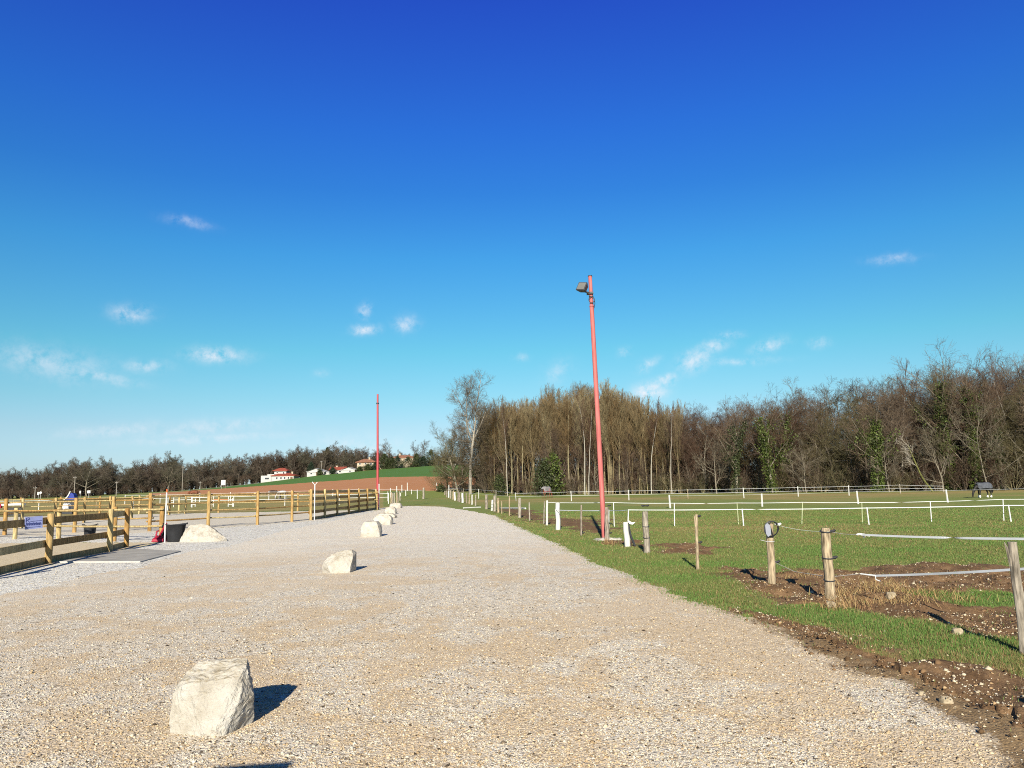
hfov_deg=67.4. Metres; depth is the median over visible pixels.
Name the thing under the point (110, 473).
tree
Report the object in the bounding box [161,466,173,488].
tree
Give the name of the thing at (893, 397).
broad tree
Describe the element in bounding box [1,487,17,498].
bare shrub
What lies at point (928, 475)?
bare shrub
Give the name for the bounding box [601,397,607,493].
slender tree
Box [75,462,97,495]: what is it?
tree
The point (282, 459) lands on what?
tree
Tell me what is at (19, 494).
bare shrub
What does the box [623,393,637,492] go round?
slender tree
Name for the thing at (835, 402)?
broad tree
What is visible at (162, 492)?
road
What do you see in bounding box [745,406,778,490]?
broad tree
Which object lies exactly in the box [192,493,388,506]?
tape fence
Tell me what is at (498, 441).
slender tree
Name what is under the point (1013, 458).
bare shrub
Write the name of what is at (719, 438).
broad tree
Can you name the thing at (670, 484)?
bare shrub
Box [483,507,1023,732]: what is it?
grass
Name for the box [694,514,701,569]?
fence post
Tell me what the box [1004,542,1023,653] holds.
fence post
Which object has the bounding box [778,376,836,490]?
broad tree
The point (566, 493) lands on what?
bare shrub
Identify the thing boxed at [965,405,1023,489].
broad tree
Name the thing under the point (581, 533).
fence post
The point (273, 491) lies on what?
horse
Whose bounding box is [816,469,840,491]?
bare shrub
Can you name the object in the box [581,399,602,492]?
slender tree
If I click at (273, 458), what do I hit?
tree
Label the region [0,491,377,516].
timber fence
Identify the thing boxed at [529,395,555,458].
slender tree
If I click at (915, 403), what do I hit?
broad tree
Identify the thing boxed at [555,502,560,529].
fence post
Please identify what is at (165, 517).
marker pole
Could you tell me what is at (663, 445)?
slender tree
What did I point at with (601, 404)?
slender tree
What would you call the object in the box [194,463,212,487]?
tree
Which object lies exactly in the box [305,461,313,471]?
conifer tree
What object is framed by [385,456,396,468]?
evergreen shrub
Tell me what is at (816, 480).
bare shrub
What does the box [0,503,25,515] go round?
jump block
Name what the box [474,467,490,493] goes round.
bare shrub
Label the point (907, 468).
bare shrub
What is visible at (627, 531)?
fence post
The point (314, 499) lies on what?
marker pole
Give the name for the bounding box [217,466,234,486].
tree
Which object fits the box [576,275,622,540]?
floodlight pole
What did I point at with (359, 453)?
tree
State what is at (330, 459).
tree
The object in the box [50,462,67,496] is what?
tree
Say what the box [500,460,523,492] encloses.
bare shrub
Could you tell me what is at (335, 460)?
tree
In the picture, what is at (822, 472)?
bare shrub
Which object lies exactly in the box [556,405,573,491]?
slender tree
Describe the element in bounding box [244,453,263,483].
tree
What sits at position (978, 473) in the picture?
bare shrub
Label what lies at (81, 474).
field tree
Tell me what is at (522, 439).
slender tree
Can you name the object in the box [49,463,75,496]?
tree
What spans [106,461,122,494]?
tree
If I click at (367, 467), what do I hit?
evergreen shrub
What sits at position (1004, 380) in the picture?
broad tree
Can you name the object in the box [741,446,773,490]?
bare shrub
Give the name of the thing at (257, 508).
timber fence
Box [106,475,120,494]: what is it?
tree
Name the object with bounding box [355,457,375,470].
house
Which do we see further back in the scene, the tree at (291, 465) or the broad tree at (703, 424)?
the tree at (291, 465)
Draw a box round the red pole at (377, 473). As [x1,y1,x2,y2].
[376,394,378,508]
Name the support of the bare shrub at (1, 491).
on the meadow
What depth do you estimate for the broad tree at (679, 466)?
126.28 m
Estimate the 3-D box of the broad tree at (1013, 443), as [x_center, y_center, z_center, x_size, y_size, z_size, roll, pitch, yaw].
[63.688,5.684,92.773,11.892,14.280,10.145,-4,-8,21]
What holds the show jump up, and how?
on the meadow
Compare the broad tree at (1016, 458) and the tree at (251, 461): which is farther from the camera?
the tree at (251, 461)
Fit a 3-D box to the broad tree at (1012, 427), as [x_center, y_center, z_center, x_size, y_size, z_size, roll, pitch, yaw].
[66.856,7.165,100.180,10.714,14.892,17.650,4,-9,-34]
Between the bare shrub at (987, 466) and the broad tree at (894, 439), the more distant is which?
the broad tree at (894, 439)
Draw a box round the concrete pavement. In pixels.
[63,549,180,561]
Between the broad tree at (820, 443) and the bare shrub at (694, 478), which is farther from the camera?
the bare shrub at (694, 478)
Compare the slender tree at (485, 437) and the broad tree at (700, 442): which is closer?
the broad tree at (700, 442)
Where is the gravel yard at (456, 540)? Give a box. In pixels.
[0,506,1023,767]
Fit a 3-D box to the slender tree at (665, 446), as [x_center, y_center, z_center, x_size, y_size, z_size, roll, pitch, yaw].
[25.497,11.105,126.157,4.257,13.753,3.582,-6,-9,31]
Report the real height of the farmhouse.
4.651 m
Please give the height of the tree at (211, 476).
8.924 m
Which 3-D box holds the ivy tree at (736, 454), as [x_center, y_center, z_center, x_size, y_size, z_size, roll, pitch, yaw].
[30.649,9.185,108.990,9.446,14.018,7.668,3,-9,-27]
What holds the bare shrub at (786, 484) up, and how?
on the meadow
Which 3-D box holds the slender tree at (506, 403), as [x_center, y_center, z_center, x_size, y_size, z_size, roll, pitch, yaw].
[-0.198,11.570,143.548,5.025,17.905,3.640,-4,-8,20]
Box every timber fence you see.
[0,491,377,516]
[0,496,155,534]
[0,496,186,527]
[0,506,164,541]
[0,508,129,573]
[146,490,309,529]
[308,488,376,519]
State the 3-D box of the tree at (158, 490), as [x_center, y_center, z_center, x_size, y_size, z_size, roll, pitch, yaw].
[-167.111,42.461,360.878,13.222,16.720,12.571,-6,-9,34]
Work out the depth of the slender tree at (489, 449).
148.93 m
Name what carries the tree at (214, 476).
on the meadow
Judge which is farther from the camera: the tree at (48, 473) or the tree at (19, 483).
the tree at (48, 473)
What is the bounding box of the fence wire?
[774,524,827,531]
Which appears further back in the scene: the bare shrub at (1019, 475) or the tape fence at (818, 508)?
the bare shrub at (1019, 475)
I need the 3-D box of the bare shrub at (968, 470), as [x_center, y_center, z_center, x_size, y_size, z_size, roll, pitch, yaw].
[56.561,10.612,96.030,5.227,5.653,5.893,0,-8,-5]
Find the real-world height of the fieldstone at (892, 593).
0.101 m
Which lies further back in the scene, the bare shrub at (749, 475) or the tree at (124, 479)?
the tree at (124, 479)
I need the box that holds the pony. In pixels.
[972,482,993,497]
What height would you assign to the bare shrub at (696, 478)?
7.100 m
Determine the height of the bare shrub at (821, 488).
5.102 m
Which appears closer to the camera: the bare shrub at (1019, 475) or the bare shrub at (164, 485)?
the bare shrub at (1019, 475)
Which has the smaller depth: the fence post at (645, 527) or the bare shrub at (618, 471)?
the fence post at (645, 527)
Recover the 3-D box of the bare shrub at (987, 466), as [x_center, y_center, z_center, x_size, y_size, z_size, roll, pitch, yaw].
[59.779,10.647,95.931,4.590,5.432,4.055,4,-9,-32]
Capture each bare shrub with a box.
[0,488,7,498]
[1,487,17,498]
[13,487,30,497]
[14,489,28,498]
[32,485,45,497]
[41,486,54,497]
[46,486,59,497]
[50,485,72,496]
[117,484,128,493]
[158,483,167,491]
[226,475,234,484]
[242,474,252,483]
[445,467,474,491]
[474,455,499,490]
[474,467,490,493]
[483,471,499,492]
[488,468,510,492]
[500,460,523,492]
[514,478,525,494]
[518,476,529,494]
[523,480,537,494]
[525,472,540,494]
[552,470,579,494]
[562,471,576,494]
[568,472,587,494]
[579,462,617,488]
[581,466,598,493]
[589,476,608,493]
[603,451,638,493]
[606,475,617,491]
[610,470,625,493]
[615,470,630,493]
[616,462,633,493]
[623,454,653,492]
[630,466,643,493]
[632,478,653,492]
[641,469,666,493]
[653,475,669,493]
[656,471,693,493]
[667,478,695,493]
[677,460,708,492]
[681,461,707,492]
[681,467,706,492]
[685,475,699,492]
[693,473,711,492]
[702,441,747,491]
[704,474,720,492]
[718,471,731,492]
[719,474,751,492]
[727,459,752,491]
[727,472,749,492]
[738,460,760,492]
[740,458,763,491]
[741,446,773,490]
[743,466,766,492]
[751,453,793,490]
[755,461,787,491]
[756,461,801,492]
[761,467,811,491]
[775,452,797,490]
[776,456,822,492]
[787,443,825,491]
[789,442,840,491]
[790,459,812,491]
[797,456,856,491]
[798,467,828,491]
[809,452,838,490]
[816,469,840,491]
[823,465,852,491]
[832,441,863,490]
[836,456,865,490]
[836,460,868,491]
[838,465,859,491]
[845,457,869,490]
[848,458,872,491]
[858,454,915,490]
[858,456,899,491]
[870,469,915,491]
[887,447,914,489]
[892,466,917,490]
[892,470,916,490]
[905,471,923,490]
[909,456,939,490]
[911,447,946,489]
[915,449,943,489]
[920,458,946,490]
[935,466,949,490]
[937,448,979,490]
[941,460,967,490]
[943,434,994,483]
[951,452,993,489]
[954,459,988,487]
[965,450,1023,489]
[977,454,1006,489]
[981,468,1010,490]
[985,459,1013,489]
[991,427,1023,484]
[1005,432,1023,488]
[1010,460,1023,487]
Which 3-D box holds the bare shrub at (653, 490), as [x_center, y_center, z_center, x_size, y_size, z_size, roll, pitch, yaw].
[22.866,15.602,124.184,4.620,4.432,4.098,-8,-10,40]
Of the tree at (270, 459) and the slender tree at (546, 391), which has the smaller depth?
the slender tree at (546, 391)
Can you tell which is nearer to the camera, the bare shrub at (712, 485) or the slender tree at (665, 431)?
the bare shrub at (712, 485)
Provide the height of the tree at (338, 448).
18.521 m
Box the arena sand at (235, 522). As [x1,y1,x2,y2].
[0,510,373,536]
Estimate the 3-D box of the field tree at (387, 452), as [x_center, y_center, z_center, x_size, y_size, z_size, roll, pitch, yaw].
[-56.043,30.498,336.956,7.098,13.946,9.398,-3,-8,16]
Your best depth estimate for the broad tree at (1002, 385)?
111.04 m
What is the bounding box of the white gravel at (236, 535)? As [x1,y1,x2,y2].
[0,511,375,594]
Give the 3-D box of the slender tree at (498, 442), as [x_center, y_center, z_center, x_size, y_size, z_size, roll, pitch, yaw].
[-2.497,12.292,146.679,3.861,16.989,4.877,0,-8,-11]
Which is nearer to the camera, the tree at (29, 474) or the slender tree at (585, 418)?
the slender tree at (585, 418)
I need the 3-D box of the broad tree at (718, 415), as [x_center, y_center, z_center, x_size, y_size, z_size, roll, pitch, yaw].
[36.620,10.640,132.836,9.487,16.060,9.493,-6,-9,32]
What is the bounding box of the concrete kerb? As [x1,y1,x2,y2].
[56,561,140,562]
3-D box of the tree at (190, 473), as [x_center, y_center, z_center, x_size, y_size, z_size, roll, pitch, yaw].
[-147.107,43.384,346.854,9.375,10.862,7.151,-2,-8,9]
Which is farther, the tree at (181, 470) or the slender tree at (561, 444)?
the tree at (181, 470)
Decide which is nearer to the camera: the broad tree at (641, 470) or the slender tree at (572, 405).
the broad tree at (641, 470)
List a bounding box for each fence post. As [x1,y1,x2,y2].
[485,495,487,508]
[493,496,495,510]
[497,498,498,512]
[518,498,520,517]
[543,501,544,523]
[546,500,547,524]
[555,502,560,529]
[580,505,584,534]
[604,505,611,539]
[623,521,635,546]
[641,505,649,552]
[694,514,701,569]
[761,521,780,583]
[820,528,837,599]
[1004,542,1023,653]
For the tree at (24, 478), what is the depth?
312.61 m
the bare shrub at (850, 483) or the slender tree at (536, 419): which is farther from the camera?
the slender tree at (536, 419)
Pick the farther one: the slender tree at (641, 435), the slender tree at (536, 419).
the slender tree at (536, 419)
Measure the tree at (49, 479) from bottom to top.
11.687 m
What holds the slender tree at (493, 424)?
on the meadow
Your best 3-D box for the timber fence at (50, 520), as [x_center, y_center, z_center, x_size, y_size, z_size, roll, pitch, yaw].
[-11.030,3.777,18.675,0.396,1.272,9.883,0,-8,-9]
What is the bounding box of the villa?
[261,468,299,482]
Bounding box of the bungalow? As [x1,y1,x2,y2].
[393,454,413,467]
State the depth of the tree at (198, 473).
344.67 m
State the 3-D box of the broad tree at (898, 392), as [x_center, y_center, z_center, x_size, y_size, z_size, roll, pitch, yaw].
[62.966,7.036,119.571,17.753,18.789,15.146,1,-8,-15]
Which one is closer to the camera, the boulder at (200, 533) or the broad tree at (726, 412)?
the boulder at (200, 533)
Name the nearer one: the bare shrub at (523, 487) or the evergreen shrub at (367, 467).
the bare shrub at (523, 487)
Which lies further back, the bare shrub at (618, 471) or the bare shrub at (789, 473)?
the bare shrub at (618, 471)
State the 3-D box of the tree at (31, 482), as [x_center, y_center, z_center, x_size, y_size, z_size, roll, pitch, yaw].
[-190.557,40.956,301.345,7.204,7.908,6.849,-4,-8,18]
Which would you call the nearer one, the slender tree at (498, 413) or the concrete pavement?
the concrete pavement
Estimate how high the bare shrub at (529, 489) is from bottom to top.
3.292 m
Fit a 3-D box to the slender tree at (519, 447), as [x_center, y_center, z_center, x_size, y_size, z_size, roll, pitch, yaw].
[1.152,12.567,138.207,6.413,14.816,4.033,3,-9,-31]
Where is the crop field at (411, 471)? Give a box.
[165,465,474,492]
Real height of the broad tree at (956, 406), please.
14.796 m
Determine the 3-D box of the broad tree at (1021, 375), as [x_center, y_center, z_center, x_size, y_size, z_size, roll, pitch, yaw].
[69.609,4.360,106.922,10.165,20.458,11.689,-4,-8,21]
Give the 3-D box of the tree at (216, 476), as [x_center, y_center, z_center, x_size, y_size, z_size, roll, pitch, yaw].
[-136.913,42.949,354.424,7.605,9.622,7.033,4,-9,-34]
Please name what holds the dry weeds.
on the meadow
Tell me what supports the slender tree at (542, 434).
on the meadow
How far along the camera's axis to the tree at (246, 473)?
348.48 m
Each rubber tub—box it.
[82,524,96,534]
[163,522,187,541]
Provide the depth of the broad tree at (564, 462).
135.56 m
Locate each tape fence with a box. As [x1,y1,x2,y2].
[13,497,211,509]
[124,488,417,503]
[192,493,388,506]
[449,488,515,498]
[548,499,1003,526]
[549,484,943,500]
[555,505,1023,525]
[668,489,993,507]
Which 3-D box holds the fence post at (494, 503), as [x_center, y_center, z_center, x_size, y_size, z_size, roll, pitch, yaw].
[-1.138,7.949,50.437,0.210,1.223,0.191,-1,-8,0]
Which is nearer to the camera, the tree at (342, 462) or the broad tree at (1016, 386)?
the broad tree at (1016, 386)
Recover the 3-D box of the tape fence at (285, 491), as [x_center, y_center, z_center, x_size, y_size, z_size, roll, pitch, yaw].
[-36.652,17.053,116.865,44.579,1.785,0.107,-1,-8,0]
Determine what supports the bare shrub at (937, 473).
on the meadow
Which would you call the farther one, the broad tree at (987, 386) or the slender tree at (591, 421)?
the slender tree at (591, 421)
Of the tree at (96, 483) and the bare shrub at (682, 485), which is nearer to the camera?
the bare shrub at (682, 485)
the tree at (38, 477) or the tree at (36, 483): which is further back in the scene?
the tree at (38, 477)
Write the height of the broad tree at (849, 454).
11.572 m
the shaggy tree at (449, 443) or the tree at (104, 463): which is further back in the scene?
the tree at (104, 463)
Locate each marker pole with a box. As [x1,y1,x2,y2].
[164,489,167,541]
[312,482,317,519]
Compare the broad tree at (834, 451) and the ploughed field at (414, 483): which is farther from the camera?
the ploughed field at (414, 483)
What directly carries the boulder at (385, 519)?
on the gravel yard at (456, 540)
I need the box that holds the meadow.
[0,469,1023,727]
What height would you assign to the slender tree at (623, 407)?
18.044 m
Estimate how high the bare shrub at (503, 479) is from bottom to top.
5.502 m
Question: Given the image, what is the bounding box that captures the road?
[10,481,271,500]
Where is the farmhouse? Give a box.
[329,466,356,473]
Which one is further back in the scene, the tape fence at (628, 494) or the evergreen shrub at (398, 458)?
the evergreen shrub at (398, 458)
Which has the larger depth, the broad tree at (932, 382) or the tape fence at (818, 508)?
the broad tree at (932, 382)
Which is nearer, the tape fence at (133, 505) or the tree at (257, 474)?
the tape fence at (133, 505)
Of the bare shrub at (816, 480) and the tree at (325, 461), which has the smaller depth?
the bare shrub at (816, 480)
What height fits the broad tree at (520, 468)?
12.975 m
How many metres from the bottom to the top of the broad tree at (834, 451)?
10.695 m
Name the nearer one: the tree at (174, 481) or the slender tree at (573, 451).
the slender tree at (573, 451)
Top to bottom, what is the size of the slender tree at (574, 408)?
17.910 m
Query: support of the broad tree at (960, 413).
on the meadow
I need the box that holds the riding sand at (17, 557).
[0,542,158,574]
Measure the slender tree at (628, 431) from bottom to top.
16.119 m
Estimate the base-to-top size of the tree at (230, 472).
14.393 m
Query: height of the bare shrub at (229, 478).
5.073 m
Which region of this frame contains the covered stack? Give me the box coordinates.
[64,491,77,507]
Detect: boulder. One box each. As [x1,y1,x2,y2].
[169,658,254,736]
[179,524,226,541]
[322,550,355,572]
[360,521,381,536]
[373,515,392,524]
[375,513,396,517]
[384,507,396,513]
[389,503,401,507]
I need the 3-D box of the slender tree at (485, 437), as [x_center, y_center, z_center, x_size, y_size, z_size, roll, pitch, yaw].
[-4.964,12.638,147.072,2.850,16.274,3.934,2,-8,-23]
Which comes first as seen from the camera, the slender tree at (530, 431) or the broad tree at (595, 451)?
the broad tree at (595, 451)
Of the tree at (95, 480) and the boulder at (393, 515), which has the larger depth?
the tree at (95, 480)
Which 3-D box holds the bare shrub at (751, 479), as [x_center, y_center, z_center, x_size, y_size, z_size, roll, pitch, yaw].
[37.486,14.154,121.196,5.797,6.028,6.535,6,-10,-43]
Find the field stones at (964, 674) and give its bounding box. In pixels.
[611,539,1023,723]
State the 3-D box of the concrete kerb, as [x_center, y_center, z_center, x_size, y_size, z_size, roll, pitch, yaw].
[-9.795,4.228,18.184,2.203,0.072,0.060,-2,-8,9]
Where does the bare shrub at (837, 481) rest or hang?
on the meadow
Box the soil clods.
[705,564,1023,767]
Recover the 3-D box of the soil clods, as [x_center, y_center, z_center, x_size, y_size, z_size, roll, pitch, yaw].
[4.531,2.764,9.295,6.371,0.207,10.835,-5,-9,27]
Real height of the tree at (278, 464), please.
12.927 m
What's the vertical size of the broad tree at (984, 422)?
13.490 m
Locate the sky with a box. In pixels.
[0,0,1023,494]
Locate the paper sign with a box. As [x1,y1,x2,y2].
[25,516,42,529]
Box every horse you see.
[187,490,200,498]
[266,490,280,497]
[541,486,551,497]
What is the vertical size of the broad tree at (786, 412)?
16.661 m
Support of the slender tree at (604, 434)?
on the meadow
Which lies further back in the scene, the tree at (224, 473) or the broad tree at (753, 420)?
the tree at (224, 473)
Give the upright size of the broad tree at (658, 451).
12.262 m
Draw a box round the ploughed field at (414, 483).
[145,476,489,496]
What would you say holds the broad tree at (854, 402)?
on the meadow
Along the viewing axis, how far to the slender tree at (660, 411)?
132.75 m
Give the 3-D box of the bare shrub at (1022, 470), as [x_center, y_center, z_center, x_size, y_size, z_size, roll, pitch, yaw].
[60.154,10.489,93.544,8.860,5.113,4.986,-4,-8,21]
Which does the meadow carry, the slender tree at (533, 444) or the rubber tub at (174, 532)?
the slender tree at (533, 444)
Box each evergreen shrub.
[316,469,323,475]
[328,467,337,473]
[362,463,373,470]
[379,453,392,468]
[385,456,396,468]
[392,456,403,467]
[400,457,416,467]
[413,454,420,466]
[415,456,428,466]
[424,449,438,465]
[434,483,446,491]
[492,473,511,495]
[530,458,559,495]
[545,449,566,494]
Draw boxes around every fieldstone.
[826,601,835,606]
[885,592,895,599]
[939,696,953,703]
[951,628,962,634]
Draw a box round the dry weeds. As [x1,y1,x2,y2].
[604,538,998,611]
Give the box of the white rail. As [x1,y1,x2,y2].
[499,507,525,508]
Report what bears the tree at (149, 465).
on the meadow
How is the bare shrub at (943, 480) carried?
on the meadow
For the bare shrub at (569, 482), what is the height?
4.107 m
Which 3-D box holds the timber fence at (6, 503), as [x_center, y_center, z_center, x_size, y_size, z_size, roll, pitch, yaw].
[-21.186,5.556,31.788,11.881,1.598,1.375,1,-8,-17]
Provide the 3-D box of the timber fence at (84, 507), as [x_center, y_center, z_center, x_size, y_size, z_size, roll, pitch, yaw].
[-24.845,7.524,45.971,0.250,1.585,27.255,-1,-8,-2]
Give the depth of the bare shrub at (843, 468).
111.91 m
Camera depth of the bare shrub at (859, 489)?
110.06 m
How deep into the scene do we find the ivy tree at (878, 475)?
96.72 m
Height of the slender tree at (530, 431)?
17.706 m
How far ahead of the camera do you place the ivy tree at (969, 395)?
95.85 m
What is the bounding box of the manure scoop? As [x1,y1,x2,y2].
[151,523,166,541]
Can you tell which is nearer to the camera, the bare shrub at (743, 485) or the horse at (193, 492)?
the bare shrub at (743, 485)
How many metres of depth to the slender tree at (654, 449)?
125.08 m
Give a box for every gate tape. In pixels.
[833,532,1023,539]
[835,568,1023,581]
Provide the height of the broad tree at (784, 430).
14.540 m
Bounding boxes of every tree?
[0,471,12,498]
[0,482,10,496]
[1,478,18,498]
[7,469,22,497]
[11,471,30,497]
[12,467,33,494]
[12,476,31,497]
[12,481,34,497]
[17,477,33,496]
[23,471,37,488]
[27,471,45,496]
[27,472,50,497]
[27,475,41,497]
[29,467,55,495]
[37,475,56,497]
[39,469,55,496]
[40,460,64,496]
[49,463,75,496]
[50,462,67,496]
[52,467,69,496]
[53,460,80,493]
[60,463,87,492]
[67,460,109,496]
[70,458,92,481]
[70,464,90,492]
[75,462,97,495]
[87,471,106,495]
[89,466,107,487]
[92,467,106,495]
[93,455,111,495]
[97,465,121,494]
[104,458,121,494]
[104,464,126,494]
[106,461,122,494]
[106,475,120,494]
[109,474,124,494]
[116,461,144,488]
[117,472,128,489]
[120,475,134,493]
[127,465,147,492]
[131,468,153,492]
[134,461,162,491]
[138,468,159,492]
[141,459,156,483]
[147,470,161,488]
[150,466,166,491]
[152,457,166,491]
[153,460,188,491]
[158,452,176,490]
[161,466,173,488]
[165,455,188,490]
[167,462,189,490]
[170,464,200,489]
[171,459,194,490]
[176,471,188,488]
[177,469,193,490]
[184,463,209,488]
[186,464,200,489]
[188,457,215,487]
[189,460,209,488]
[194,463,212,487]
[201,469,217,487]
[204,460,241,485]
[209,467,222,487]
[210,458,227,487]
[212,467,219,486]
[213,459,221,486]
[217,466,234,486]
[223,455,241,485]
[224,459,240,485]
[227,460,247,484]
[231,458,244,482]
[234,461,257,484]
[243,454,255,481]
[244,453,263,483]
[244,467,256,483]
[249,456,266,482]
[250,466,260,482]
[253,462,266,478]
[258,455,281,475]
[260,454,283,472]
[263,455,283,473]
[264,451,285,470]
[265,461,279,473]
[275,456,288,468]
[284,452,292,468]
[286,460,299,473]
[287,444,303,477]
[287,447,309,477]
[289,454,303,473]
[297,448,319,476]
[300,450,312,475]
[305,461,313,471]
[314,452,323,468]
[316,450,340,470]
[319,447,341,466]
[331,440,348,459]
[332,453,342,466]
[335,445,350,464]
[335,451,348,466]
[337,449,352,466]
[341,450,358,467]
[349,447,367,465]
[374,439,391,462]
[402,440,424,466]
[413,440,430,465]
[423,421,473,492]
[428,444,460,490]
[432,433,474,491]
[437,413,500,490]
[443,418,481,491]
[445,370,504,493]
[459,415,502,492]
[474,413,491,464]
[476,405,496,492]
[477,417,495,491]
[479,409,491,490]
[480,440,502,492]
[481,409,502,489]
[488,404,507,492]
[492,395,520,493]
[492,410,500,490]
[492,414,509,475]
[495,404,526,494]
[495,433,520,476]
[496,403,512,495]
[503,447,525,489]
[505,398,520,493]
[505,402,525,488]
[508,416,532,494]
[510,401,538,479]
[511,414,540,494]
[512,427,543,493]
[513,396,534,493]
[513,406,528,474]
[514,402,534,492]
[519,410,533,493]
[521,397,543,493]
[524,405,541,492]
[525,426,556,482]
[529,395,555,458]
[533,386,561,455]
[536,392,563,490]
[536,405,554,457]
[537,403,562,478]
[539,383,554,426]
[540,389,561,458]
[540,422,575,494]
[545,435,575,494]
[549,403,566,494]
[553,395,579,492]
[555,401,574,494]
[555,423,590,493]
[556,395,578,494]
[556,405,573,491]
[557,401,574,483]
[558,419,597,491]
[559,383,579,493]
[563,384,587,493]
[566,401,581,491]
[567,386,599,493]
[568,394,586,491]
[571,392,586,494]
[577,385,607,493]
[578,389,593,492]
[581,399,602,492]
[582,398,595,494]
[583,426,611,492]
[588,401,613,493]
[592,379,624,493]
[596,399,612,493]
[599,377,615,479]
[599,384,624,493]
[601,390,618,483]
[601,390,631,493]
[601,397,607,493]
[606,402,632,489]
[610,386,631,491]
[610,442,625,493]
[613,400,637,493]
[614,436,647,493]
[616,429,638,493]
[621,400,641,493]
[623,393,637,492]
[626,402,646,493]
[626,434,675,489]
[627,399,640,492]
[629,446,650,493]
[630,396,655,493]
[631,404,644,493]
[631,405,656,493]
[633,453,668,492]
[634,394,648,489]
[634,404,650,493]
[635,405,653,493]
[641,406,667,487]
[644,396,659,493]
[645,419,683,488]
[648,411,669,493]
[649,411,657,492]
[650,419,667,493]
[650,440,676,485]
[651,402,668,487]
[654,412,673,492]
[654,414,709,492]
[657,411,674,490]
[659,413,700,492]
[661,431,692,492]
[662,399,685,492]
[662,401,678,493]
[662,408,708,491]
[664,451,684,492]
[667,407,725,492]
[667,432,702,492]
[673,408,698,492]
[675,408,711,491]
[675,414,682,492]
[676,403,708,491]
[679,407,696,490]
[683,404,722,491]
[685,416,720,492]
[685,427,718,487]
[689,419,731,492]
[692,436,732,493]
[700,399,744,491]
[702,398,765,493]
[706,415,745,476]
[707,410,745,489]
[707,416,751,490]
[717,397,752,486]
[719,403,762,491]
[723,407,752,484]
[727,428,758,487]
[736,393,792,492]
[736,396,778,491]
[740,416,800,492]
[742,415,797,479]
[744,402,808,490]
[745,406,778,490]
[752,399,810,490]
[754,381,816,491]
[765,408,826,491]
[766,390,838,489]
[769,401,818,491]
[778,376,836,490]
[779,390,842,489]
[781,432,829,492]
[786,386,857,491]
[792,406,859,490]
[792,416,869,491]
[793,377,853,440]
[797,405,839,491]
[812,415,891,491]
[813,420,863,487]
[816,401,843,488]
[817,398,912,490]
[818,389,878,491]
[828,405,899,490]
[831,389,923,491]
[832,378,886,481]
[834,383,884,490]
[850,377,896,461]
[851,377,920,490]
[859,414,897,490]
[862,373,927,480]
[863,380,935,479]
[863,400,932,489]
[866,436,910,490]
[867,374,923,458]
[867,375,921,489]
[869,394,953,489]
[879,338,973,490]
[884,381,1023,489]
[887,374,1016,489]
[888,358,921,490]
[892,388,963,489]
[893,380,931,485]
[894,435,933,491]
[898,368,946,487]
[901,373,982,488]
[905,359,979,489]
[910,371,983,486]
[912,366,976,488]
[912,424,957,490]
[917,367,956,399]
[920,364,977,488]
[928,376,1014,482]
[933,340,1015,490]
[937,354,1023,489]
[946,397,1023,481]
[948,385,1023,489]
[948,391,1009,469]
[950,389,1021,469]
[956,363,1006,438]
[956,366,1023,460]
[964,397,1023,482]
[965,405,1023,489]
[967,364,1021,430]
[979,358,1023,487]
[982,377,1023,469]
[984,353,1020,488]
[987,365,1019,402]
[988,345,1023,451]
[988,350,1023,432]
[995,366,1023,434]
[1011,379,1023,436]
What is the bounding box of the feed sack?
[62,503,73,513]
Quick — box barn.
[306,468,328,476]
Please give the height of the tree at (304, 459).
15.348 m
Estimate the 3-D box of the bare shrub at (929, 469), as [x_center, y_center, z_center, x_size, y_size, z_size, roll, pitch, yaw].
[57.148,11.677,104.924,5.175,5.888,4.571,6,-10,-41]
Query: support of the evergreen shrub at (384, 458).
on the meadow
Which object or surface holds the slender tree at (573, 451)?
on the meadow
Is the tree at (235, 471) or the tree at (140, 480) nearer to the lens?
the tree at (140, 480)
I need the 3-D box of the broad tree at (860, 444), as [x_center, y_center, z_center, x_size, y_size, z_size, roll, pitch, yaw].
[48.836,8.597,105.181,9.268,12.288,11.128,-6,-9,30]
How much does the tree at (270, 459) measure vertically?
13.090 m
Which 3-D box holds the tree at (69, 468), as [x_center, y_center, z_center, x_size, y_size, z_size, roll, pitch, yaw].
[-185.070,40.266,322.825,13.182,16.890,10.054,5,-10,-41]
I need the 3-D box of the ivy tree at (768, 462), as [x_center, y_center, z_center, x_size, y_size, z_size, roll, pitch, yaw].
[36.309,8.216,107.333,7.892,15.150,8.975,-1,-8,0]
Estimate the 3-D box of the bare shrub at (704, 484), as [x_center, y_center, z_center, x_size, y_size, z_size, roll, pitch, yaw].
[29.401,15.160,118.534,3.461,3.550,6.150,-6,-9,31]
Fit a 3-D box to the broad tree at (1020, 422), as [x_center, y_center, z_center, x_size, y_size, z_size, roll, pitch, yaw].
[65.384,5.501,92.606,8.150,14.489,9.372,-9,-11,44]
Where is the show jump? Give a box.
[213,496,232,506]
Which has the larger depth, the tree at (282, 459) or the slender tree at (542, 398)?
the tree at (282, 459)
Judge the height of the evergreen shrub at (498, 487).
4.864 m
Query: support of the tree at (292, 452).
on the meadow
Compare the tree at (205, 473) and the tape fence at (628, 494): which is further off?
the tree at (205, 473)
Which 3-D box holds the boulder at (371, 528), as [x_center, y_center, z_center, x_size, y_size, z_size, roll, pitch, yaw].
[-4.795,4.974,26.179,0.711,0.586,0.607,-1,-8,0]
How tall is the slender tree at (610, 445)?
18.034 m
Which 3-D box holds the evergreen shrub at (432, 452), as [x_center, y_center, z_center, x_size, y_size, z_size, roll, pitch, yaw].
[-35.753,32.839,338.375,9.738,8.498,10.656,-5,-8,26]

